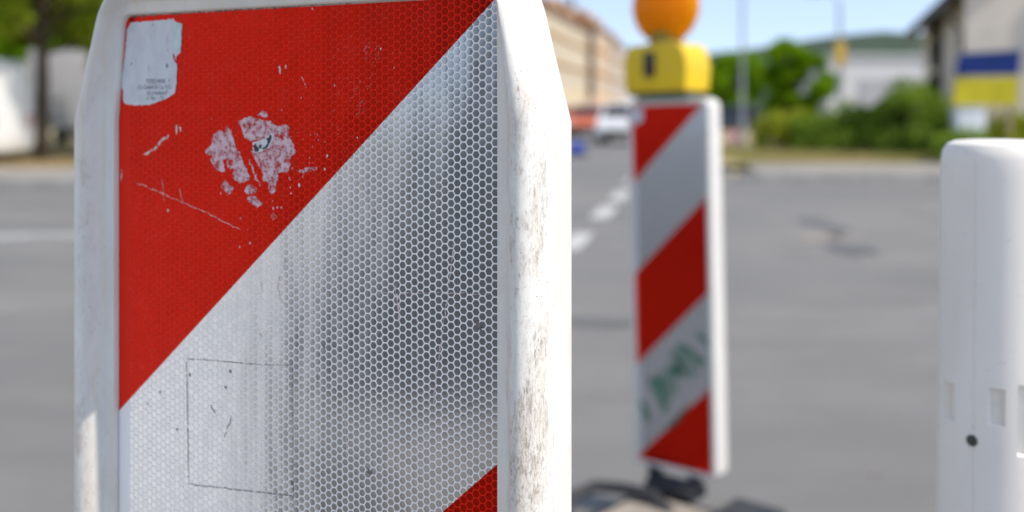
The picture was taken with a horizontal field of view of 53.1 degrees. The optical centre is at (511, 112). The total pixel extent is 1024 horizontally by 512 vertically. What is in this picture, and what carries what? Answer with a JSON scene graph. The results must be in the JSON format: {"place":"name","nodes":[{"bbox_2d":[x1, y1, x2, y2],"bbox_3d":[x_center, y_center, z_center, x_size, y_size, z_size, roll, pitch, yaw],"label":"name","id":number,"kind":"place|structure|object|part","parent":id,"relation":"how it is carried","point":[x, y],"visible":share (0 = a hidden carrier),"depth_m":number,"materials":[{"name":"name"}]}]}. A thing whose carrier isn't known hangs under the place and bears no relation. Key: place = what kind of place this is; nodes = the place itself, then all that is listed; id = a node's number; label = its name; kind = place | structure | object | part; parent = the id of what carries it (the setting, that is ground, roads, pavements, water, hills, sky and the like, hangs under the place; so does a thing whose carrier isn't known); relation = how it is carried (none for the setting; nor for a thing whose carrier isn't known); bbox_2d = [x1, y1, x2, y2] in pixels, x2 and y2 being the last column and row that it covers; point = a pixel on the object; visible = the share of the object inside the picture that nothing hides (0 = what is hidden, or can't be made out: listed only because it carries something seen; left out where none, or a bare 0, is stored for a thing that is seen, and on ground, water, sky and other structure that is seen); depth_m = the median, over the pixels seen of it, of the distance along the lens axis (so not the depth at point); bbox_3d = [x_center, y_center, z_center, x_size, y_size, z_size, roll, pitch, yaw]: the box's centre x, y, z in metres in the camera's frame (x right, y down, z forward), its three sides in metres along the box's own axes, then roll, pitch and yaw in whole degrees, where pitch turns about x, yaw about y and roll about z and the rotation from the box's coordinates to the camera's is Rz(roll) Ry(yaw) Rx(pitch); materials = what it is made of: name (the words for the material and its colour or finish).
{"place":"outdoors","nodes":[
{"label":"outdoors","id":0,"kind":"place"},
{"bbox_2d":[0,168,73,177],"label":"pavement","id":1,"kind":"structure","parent":0,"point":[36,172],"depth_m":16.54,"materials":[{"name":"grey concrete"}]},
{"bbox_2d":[0,135,73,167],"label":"verge","id":2,"kind":"structure","parent":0,"point":[54,144],"depth_m":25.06,"materials":[{"name":"plant"}]},
{"bbox_2d":[0,13,60,63],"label":"broadleaf tree","id":3,"kind":"object","parent":2,"relation":"on","point":[7,52],"visible":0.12,"depth_m":31.84,"materials":[{"name":"green plant"}]},
{"bbox_2d":[18,26,84,140],"bbox_3d":[-16.130,-2.783,35.863,7.321,7.874,8.406,0,0,39],"label":"broadleaf tree","id":4,"kind":"object","parent":2,"relation":"on","point":[54,45],"visible":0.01,"depth_m":33.27,"materials":[{"name":"green plant"}]},
{"bbox_2d":[0,0,103,160],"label":"broadleaf tree","id":5,"kind":"object","parent":2,"relation":"on","point":[27,24],"visible":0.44,"depth_m":21.42,"materials":[{"name":"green plant"}]},
{"bbox_2d":[47,3,100,69],"bbox_3d":[-7.881,-2.519,24.330,6.256,7.349,7.623,0,0,0],"label":"broadleaf tree","id":6,"kind":"object","parent":2,"relation":"on","point":[75,33],"visible":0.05,"depth_m":21.04,"materials":[{"name":"green plant"}]},
{"bbox_2d":[50,129,747,177],"bbox_3d":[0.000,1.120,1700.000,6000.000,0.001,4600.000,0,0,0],"label":"ground","id":7,"kind":"structure","parent":0,"point":[734,170],"depth_m":20.53,"materials":[{"name":"soil"}]},
{"bbox_2d":[0,59,34,152],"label":"delivery van","id":8,"kind":"object","parent":7,"relation":"on","point":[17,129],"visible":1,"depth_m":20.38,"materials":[{"name":"white paint"}]},
{"bbox_2d":[28,49,87,143],"bbox_3d":[-13.121,-0.325,31.354,2.100,2.850,6.136,0,0,-16],"label":"box truck","id":9,"kind":"object","parent":7,"relation":"on","point":[66,72],"visible":0.25,"depth_m":28.37,"materials":[{"name":"grey paint"}]},
{"bbox_2d":[542,0,589,106],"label":"town house","id":10,"kind":"structure","parent":7,"relation":"on","point":[568,30],"depth_m":121.33,"materials":[{"name":"beige paint"}]},
{"bbox_2d":[545,9,548,24],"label":"window","id":11,"kind":"structure","parent":10,"relation":"in","point":[547,11],"depth_m":105.98,"materials":[{"name":"beige glass"}]},
{"bbox_2d":[552,13,555,31],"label":"window","id":12,"kind":"structure","parent":10,"relation":"in","point":[553,15],"depth_m":110.02,"materials":[{"name":"beige glass"}]},
{"bbox_2d":[558,42,560,60],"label":"window","id":13,"kind":"structure","parent":10,"relation":"in","point":[559,43],"depth_m":114.04,"materials":[{"name":"beige glass"}]},
{"bbox_2d":[558,16,560,34],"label":"window","id":14,"kind":"structure","parent":10,"relation":"in","point":[559,19],"depth_m":114.04,"materials":[{"name":"beige glass"}]},
{"bbox_2d":[564,70,566,88],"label":"window","id":15,"kind":"structure","parent":10,"relation":"in","point":[565,72],"depth_m":118.06,"materials":[{"name":"beige glass"}]},
{"bbox_2d":[564,44,566,62],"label":"window","id":16,"kind":"structure","parent":10,"relation":"in","point":[565,46],"depth_m":118.06,"materials":[{"name":"beige glass"}]},
{"bbox_2d":[564,20,566,36],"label":"window","id":17,"kind":"structure","parent":10,"relation":"in","point":[565,22],"depth_m":118.06,"materials":[{"name":"beige glass"}]},
{"bbox_2d":[569,72,571,89],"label":"window","id":18,"kind":"structure","parent":10,"relation":"in","point":[570,73],"depth_m":122.08,"materials":[{"name":"beige glass"}]},
{"bbox_2d":[569,46,571,64],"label":"window","id":19,"kind":"structure","parent":10,"relation":"in","point":[570,48],"depth_m":122.08,"materials":[{"name":"beige glass"}]},
{"bbox_2d":[569,23,571,39],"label":"window","id":20,"kind":"structure","parent":10,"relation":"in","point":[570,25],"depth_m":122.08,"materials":[{"name":"beige glass"}]},
{"bbox_2d":[574,73,576,90],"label":"window","id":21,"kind":"structure","parent":10,"relation":"in","point":[575,74],"depth_m":126.11,"materials":[{"name":"beige glass"}]},
{"bbox_2d":[574,48,576,65],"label":"window","id":22,"kind":"structure","parent":10,"relation":"in","point":[575,50],"depth_m":126.11,"materials":[{"name":"beige glass"}]},
{"bbox_2d":[574,26,576,41],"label":"window","id":23,"kind":"structure","parent":10,"relation":"in","point":[575,28],"depth_m":126.11,"materials":[{"name":"beige glass"}]},
{"bbox_2d":[579,74,581,90],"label":"window","id":24,"kind":"structure","parent":10,"relation":"in","point":[580,76],"depth_m":130.14,"materials":[{"name":"beige glass"}]},
{"bbox_2d":[579,50,581,67],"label":"window","id":25,"kind":"structure","parent":10,"relation":"in","point":[580,52],"depth_m":130.14,"materials":[{"name":"beige glass"}]},
{"bbox_2d":[579,28,581,43],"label":"window","id":26,"kind":"structure","parent":10,"relation":"in","point":[580,30],"depth_m":130.14,"materials":[{"name":"beige glass"}]},
{"bbox_2d":[583,75,585,91],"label":"window","id":27,"kind":"structure","parent":10,"relation":"in","point":[584,77],"depth_m":134.17,"materials":[{"name":"beige glass"}]},
{"bbox_2d":[583,52,585,68],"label":"window","id":28,"kind":"structure","parent":10,"relation":"in","point":[584,54],"depth_m":134.17,"materials":[{"name":"beige glass"}]},
{"bbox_2d":[583,31,585,45],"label":"window","id":29,"kind":"structure","parent":10,"relation":"in","point":[584,33],"depth_m":134.17,"materials":[{"name":"beige glass"}]},
{"bbox_2d":[559,0,612,104],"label":"town house","id":30,"kind":"structure","parent":7,"relation":"on","point":[599,37],"depth_m":147.04,"materials":[{"name":"beige paint"}]},
{"bbox_2d":[595,77,596,91],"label":"window","id":31,"kind":"structure","parent":30,"relation":"in","point":[595,77],"depth_m":145.31,"materials":[{"name":"beige glass"}]},
{"bbox_2d":[595,53,596,67],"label":"window","id":32,"kind":"structure","parent":30,"relation":"in","point":[595,53],"depth_m":145.32,"materials":[{"name":"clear glass"}]},
{"bbox_2d":[595,29,596,43],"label":"window","id":33,"kind":"structure","parent":30,"relation":"in","point":[595,29],"depth_m":145.31,"materials":[{"name":"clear glass"}]},
{"bbox_2d":[598,78,600,92],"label":"window","id":34,"kind":"structure","parent":30,"relation":"in","point":[599,79],"depth_m":149.72,"materials":[{"name":"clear glass"}]},
{"bbox_2d":[598,54,600,69],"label":"window","id":35,"kind":"structure","parent":30,"relation":"in","point":[599,56],"depth_m":149.72,"materials":[{"name":"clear glass"}]},
{"bbox_2d":[598,31,600,45],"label":"window","id":36,"kind":"structure","parent":30,"relation":"in","point":[599,33],"depth_m":149.72,"materials":[{"name":"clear glass"}]},
{"bbox_2d":[625,52,634,102],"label":"town house","id":37,"kind":"structure","parent":7,"relation":"on","point":[629,99],"depth_m":194.81,"materials":[{"name":"white paint"}]},
{"bbox_2d":[736,173,939,181],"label":"kerb","id":38,"kind":"structure","parent":7,"relation":"on","point":[837,177],"depth_m":16.30,"materials":[{"name":"concrete"}]},
{"bbox_2d":[0,132,939,511],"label":"road","id":39,"kind":"structure","parent":0,"point":[830,378],"depth_m":4.82,"materials":[{"name":"grey asphalt"}]},
{"bbox_2d":[0,178,73,187],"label":"kerb","id":40,"kind":"structure","parent":39,"relation":"on","point":[36,182],"depth_m":15.00,"materials":[{"name":"concrete"}]},
{"bbox_2d":[0,232,73,238],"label":"stop line","id":41,"kind":"object","parent":39,"relation":"on","point":[35,235],"depth_m":9.13,"materials":[{"name":"paint"}]},
{"bbox_2d":[572,142,586,155],"bbox_3d":[1.638,0.938,26.020,0.500,0.404,0.340,0,0,0],"label":"round sign","id":42,"kind":"object","parent":39,"relation":"on","point":[577,148],"visible":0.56,"depth_m":25.98,"materials":[{"name":"blue metal"}]},
{"bbox_2d":[572,233,593,249],"bbox_3d":[0.550,1.096,8.750,0.180,0.001,1.150,0,0,11],"label":"lane marking","id":43,"kind":"object","parent":39,"relation":"on","point":[579,240],"visible":0.8,"depth_m":8.85,"materials":[{"name":"paint"}]},
{"bbox_2d":[569,105,603,135],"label":"car","id":44,"kind":"object","parent":39,"relation":"on","point":[584,118],"visible":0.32,"depth_m":44.99,"materials":[{"name":"red paint"}]},
{"bbox_2d":[572,318,631,326],"bbox_3d":[0.427,1.095,5.346,0.494,0.001,0.228,0,0,0],"label":"road stain","id":45,"kind":"object","parent":39,"relation":"on","point":[590,322],"visible":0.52,"depth_m":5.34,"materials":[{"name":"grey asphalt"}]},
{"bbox_2d":[589,206,617,217],"bbox_3d":[1.020,1.096,11.300,0.200,0.001,1.350,0,0,11],"label":"lane marking","id":46,"kind":"object","parent":39,"relation":"on","point":[604,211],"visible":1,"depth_m":11.24,"materials":[{"name":"paint"}]},
{"bbox_2d":[596,103,629,143],"bbox_3d":[4.107,0.371,36.998,1.796,1.458,4.346,0,0,10],"label":"car","id":47,"kind":"object","parent":39,"relation":"on","point":[612,121],"visible":0.57,"depth_m":35.56,"materials":[{"name":"white paint"}]},
{"bbox_2d":[608,191,628,199],"bbox_3d":[1.440,1.096,13.600,0.200,0.001,1.500,0,0,11],"label":"lane marking","id":48,"kind":"object","parent":39,"relation":"on","point":[620,195],"visible":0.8,"depth_m":13.54,"materials":[{"name":"paint"}]},
{"bbox_2d":[572,464,784,511],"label":"foot plate","id":49,"kind":"object","parent":39,"relation":"on","point":[660,491],"visible":0.93,"depth_m":2.70,"materials":[{"name":"rubber"}]},
{"bbox_2d":[628,98,727,479],"bbox_3d":[0.446,0.464,2.778,0.259,1.002,0.063,-2,-1,40],"label":"warning beacon","id":50,"kind":"object","parent":49,"relation":"on","point":[677,298],"visible":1,"depth_m":2.74,"materials":[{"name":"white plastic"}]},
{"bbox_2d":[624,0,709,96],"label":"warning lamp","id":51,"kind":"object","parent":50,"relation":"on","point":[666,60],"visible":1,"depth_m":2.75,"materials":[{"name":"yellow plastic"}]},
{"bbox_2d":[720,105,769,129],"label":"car","id":52,"kind":"object","parent":39,"relation":"on","point":[730,117],"visible":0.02,"depth_m":47.15,"materials":[{"name":"blue paint"}]},
{"bbox_2d":[790,234,841,242],"bbox_3d":[2.717,1.096,8.957,0.639,0.001,0.456,0,0,-42],"label":"road stain","id":53,"kind":"object","parent":39,"relation":"on","point":[822,238],"visible":1,"depth_m":8.92,"materials":[{"name":"grey asphalt"}]},
{"bbox_2d":[798,217,850,231],"bbox_3d":[3.040,1.092,10.051,0.274,0.001,1.299,0,0,0],"label":"road stain","id":54,"kind":"object","parent":39,"relation":"on","point":[824,223],"visible":1,"depth_m":10.09,"materials":[{"name":"asphalt"}]},
{"bbox_2d":[824,232,863,238],"bbox_3d":[2.957,1.096,9.107,0.278,0.001,0.520,0,0,0],"label":"road stain","id":55,"kind":"object","parent":39,"relation":"on","point":[844,236],"visible":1,"depth_m":9.06,"materials":[{"name":"grey asphalt"}]},
{"bbox_2d":[826,242,879,254],"bbox_3d":[2.739,1.092,8.233,0.365,0.001,0.809,0,0,0],"label":"road stain","id":56,"kind":"object","parent":39,"relation":"on","point":[854,249],"visible":1,"depth_m":8.23,"materials":[{"name":"asphalt"}]},
{"bbox_2d":[937,139,1023,511],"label":"delineator post","id":57,"kind":"object","parent":39,"relation":"on","point":[980,447],"visible":1,"depth_m":0.75,"materials":[{"name":"white plastic"}]},
{"bbox_2d":[596,16,626,102],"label":"town house","id":58,"kind":"structure","parent":0,"point":[618,49],"depth_m":174.82,"materials":[{"name":"paint"}]},
{"bbox_2d":[562,0,937,52],"label":"sky","id":59,"kind":"structure","parent":0,"point":[717,27],"materials":[{"name":"blue"}]},
{"bbox_2d":[635,31,923,106],"bbox_3d":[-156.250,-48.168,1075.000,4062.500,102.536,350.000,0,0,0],"label":"hills","id":60,"kind":"structure","parent":0,"point":[883,42],"depth_m":1100.44,"materials":[{"name":"green plant"}]},
{"bbox_2d":[721,130,925,164],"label":"verge","id":61,"kind":"structure","parent":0,"point":[748,135],"depth_m":34.29,"materials":[{"name":"soil"}]},
{"bbox_2d":[726,130,739,150],"bbox_3d":[5.400,0.785,25.020,0.500,0.710,0.340,0,0,0],"label":"round sign","id":62,"kind":"object","parent":61,"relation":"on","point":[732,137],"visible":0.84,"depth_m":24.98,"materials":[{"name":"pink metal"}]},
{"bbox_2d":[699,50,772,108],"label":"round tree","id":63,"kind":"object","parent":61,"relation":"on","point":[724,90],"visible":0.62,"depth_m":59.04,"materials":[{"name":"green plant"}]},
{"bbox_2d":[739,0,744,147],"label":"traffic pole","id":64,"kind":"object","parent":61,"relation":"on","point":[742,132],"visible":0.79,"depth_m":25.96,"materials":[{"name":"grey metal"}]},
{"bbox_2d":[749,103,817,150],"bbox_3d":[6.619,0.463,24.443,1.938,1.370,1.998,0,0,0],"label":"bush","id":65,"kind":"object","parent":61,"relation":"on","point":[770,129],"visible":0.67,"depth_m":24.11,"materials":[{"name":"green plant"}]},
{"bbox_2d":[744,37,843,121],"bbox_3d":[8.617,-0.585,31.189,2.943,3.502,2.135,0,0,37],"label":"round tree","id":66,"kind":"object","parent":61,"relation":"on","point":[783,79],"visible":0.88,"depth_m":30.66,"materials":[{"name":"green plant"}]},
{"bbox_2d":[781,109,860,153],"bbox_3d":[7.119,0.533,23.451,1.628,1.230,1.890,0,0,-25],"label":"bush","id":67,"kind":"object","parent":61,"relation":"on","point":[822,134],"visible":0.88,"depth_m":23.12,"materials":[{"name":"green plant"}]},
{"bbox_2d":[836,0,845,114],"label":"street lamp","id":68,"kind":"object","parent":61,"relation":"on","point":[840,53],"visible":0.66,"depth_m":26.95,"materials":[{"name":"grey metal"}]},
{"bbox_2d":[827,97,921,156],"bbox_3d":[8.137,0.389,22.962,2.165,1.517,1.837,0,0,25],"label":"bush","id":69,"kind":"object","parent":61,"relation":"on","point":[862,118],"visible":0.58,"depth_m":22.67,"materials":[{"name":"green plant"}]},
{"bbox_2d":[867,76,968,156],"bbox_3d":[8.690,0.159,22.136,2.114,1.976,2.169,0,0,-30],"label":"bush","id":70,"kind":"object","parent":61,"relation":"on","point":[927,120],"visible":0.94,"depth_m":21.81,"materials":[{"name":"green plant"}]},
{"bbox_2d":[928,124,995,160],"bbox_3d":[8.878,0.683,19.997,1.361,0.929,1.341,0,0,-35],"label":"bush","id":71,"kind":"object","parent":61,"relation":"on","point":[950,136],"visible":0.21,"depth_m":19.98,"materials":[{"name":"green plant"}]},
{"bbox_2d":[905,0,1023,140],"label":"beige house","id":72,"kind":"structure","parent":61,"relation":"on","point":[970,26],"depth_m":21.84,"materials":[{"name":"paint"}]},
{"bbox_2d":[926,15,941,107],"bbox_3d":[10.948,-0.730,26.161,0.727,3.762,0.830,0,0,0],"label":"climbing plant","id":73,"kind":"object","parent":72,"relation":"attached to","point":[936,42],"visible":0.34,"depth_m":26.10,"materials":[{"name":"green plant"}]},
{"bbox_2d":[948,106,986,132],"bbox_3d":[9.300,0.447,20.899,0.640,1.146,0.362,0,0,0],"label":"utility cabinet","id":74,"kind":"object","parent":61,"relation":"on","point":[961,118],"visible":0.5,"depth_m":20.74,"materials":[{"name":"grey metal"}]},
{"bbox_3d":[9.300,0.446,20.733,0.480,0.861,0.030,0,0,0],"label":"door","id":75,"kind":"part","parent":74,"relation":"part of","materials":[{"name":"white metal"}]},
{"bbox_2d":[952,50,1020,136],"bbox_3d":[9.727,-0.113,21.037,1.344,2.336,0.135,0,0,6],"label":"advertising board","id":76,"kind":"object","parent":61,"relation":"on","point":[987,91],"visible":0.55,"depth_m":20.97,"materials":[{"name":"paint"}]},
{"bbox_2d":[985,111,1023,138],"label":"bush","id":77,"kind":"object","parent":61,"relation":"on","point":[997,131],"visible":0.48,"depth_m":21.23,"materials":[{"name":"green plant"}]},
{"bbox_2d":[721,142,940,162],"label":"dry grass","id":78,"kind":"structure","parent":0,"point":[748,154],"depth_m":20.76,"materials":[{"name":"beige plant"}]},
{"bbox_2d":[746,163,939,172],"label":"pavement","id":79,"kind":"structure","parent":0,"point":[842,167],"depth_m":18.20,"materials":[{"name":"grey concrete"}]},
{"bbox_2d":[788,54,923,124],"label":"grey shed","id":80,"kind":"structure","parent":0,"point":[866,78],"depth_m":60.06,"materials":[{"name":"metal"}]},
{"bbox_3d":[-0.141,1.028,0.666,0.536,0.139,0.770,0,0,26],"label":"foot plate","id":81,"kind":"object","parent":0,"visible":0},
{"bbox_2d":[74,0,571,511],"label":"warning beacon","id":82,"kind":"object","parent":81,"relation":"on","point":[322,254],"visible":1,"depth_m":0.60,"materials":[{"name":"white plastic"}]}
]}

